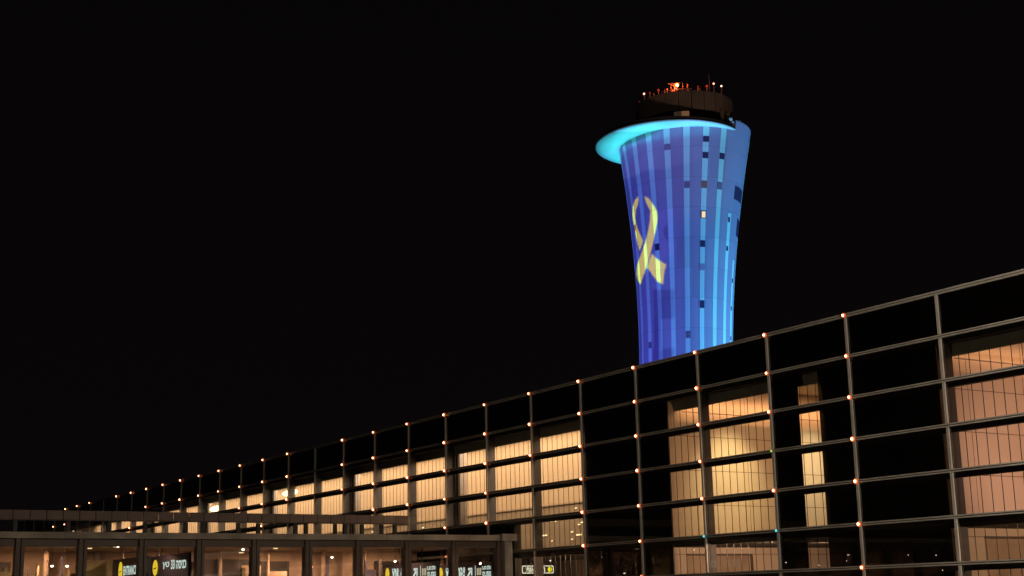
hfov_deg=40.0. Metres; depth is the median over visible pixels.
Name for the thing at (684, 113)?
cab window
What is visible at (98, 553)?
entrance hall
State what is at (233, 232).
sky
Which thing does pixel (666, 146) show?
window
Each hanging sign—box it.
[112,548,150,575]
[151,547,190,575]
[384,548,439,575]
[440,548,492,575]
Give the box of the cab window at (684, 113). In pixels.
[681,111,688,115]
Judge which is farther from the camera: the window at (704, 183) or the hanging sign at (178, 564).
the window at (704, 183)
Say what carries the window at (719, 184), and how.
in the control tower
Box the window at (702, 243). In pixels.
[700,240,704,246]
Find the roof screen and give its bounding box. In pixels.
[0,509,408,533]
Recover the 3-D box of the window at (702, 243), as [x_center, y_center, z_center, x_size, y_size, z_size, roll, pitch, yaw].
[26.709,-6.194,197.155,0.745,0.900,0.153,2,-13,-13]
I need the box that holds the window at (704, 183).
[701,181,706,187]
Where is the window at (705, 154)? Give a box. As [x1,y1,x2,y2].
[702,152,707,157]
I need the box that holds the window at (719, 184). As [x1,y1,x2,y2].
[717,182,721,189]
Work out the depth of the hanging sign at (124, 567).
62.55 m
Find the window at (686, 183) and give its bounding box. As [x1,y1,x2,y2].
[684,181,689,187]
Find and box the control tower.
[595,82,750,364]
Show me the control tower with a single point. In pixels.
(681, 158)
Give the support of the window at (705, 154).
in the control tower
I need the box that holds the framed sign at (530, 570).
[521,565,553,573]
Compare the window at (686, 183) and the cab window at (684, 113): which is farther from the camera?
the cab window at (684, 113)
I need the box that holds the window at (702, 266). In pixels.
[700,264,704,269]
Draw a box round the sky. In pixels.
[0,0,1023,531]
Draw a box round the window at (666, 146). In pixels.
[664,144,669,149]
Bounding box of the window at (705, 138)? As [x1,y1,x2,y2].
[703,136,708,141]
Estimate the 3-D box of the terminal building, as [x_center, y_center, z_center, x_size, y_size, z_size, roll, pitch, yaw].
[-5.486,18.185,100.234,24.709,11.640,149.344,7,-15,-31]
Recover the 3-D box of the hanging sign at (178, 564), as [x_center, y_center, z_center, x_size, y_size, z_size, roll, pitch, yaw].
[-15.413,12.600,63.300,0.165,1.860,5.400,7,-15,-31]
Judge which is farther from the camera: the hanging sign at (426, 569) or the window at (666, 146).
the window at (666, 146)
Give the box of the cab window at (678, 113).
[674,111,681,115]
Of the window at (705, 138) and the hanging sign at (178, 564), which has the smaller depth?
the hanging sign at (178, 564)
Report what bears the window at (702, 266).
in the control tower
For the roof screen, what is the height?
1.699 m
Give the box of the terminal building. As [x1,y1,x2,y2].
[17,269,1023,575]
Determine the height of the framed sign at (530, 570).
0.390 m
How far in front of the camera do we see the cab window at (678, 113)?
201.71 m
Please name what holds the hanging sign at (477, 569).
hanging from the entrance hall
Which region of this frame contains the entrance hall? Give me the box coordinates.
[0,531,516,575]

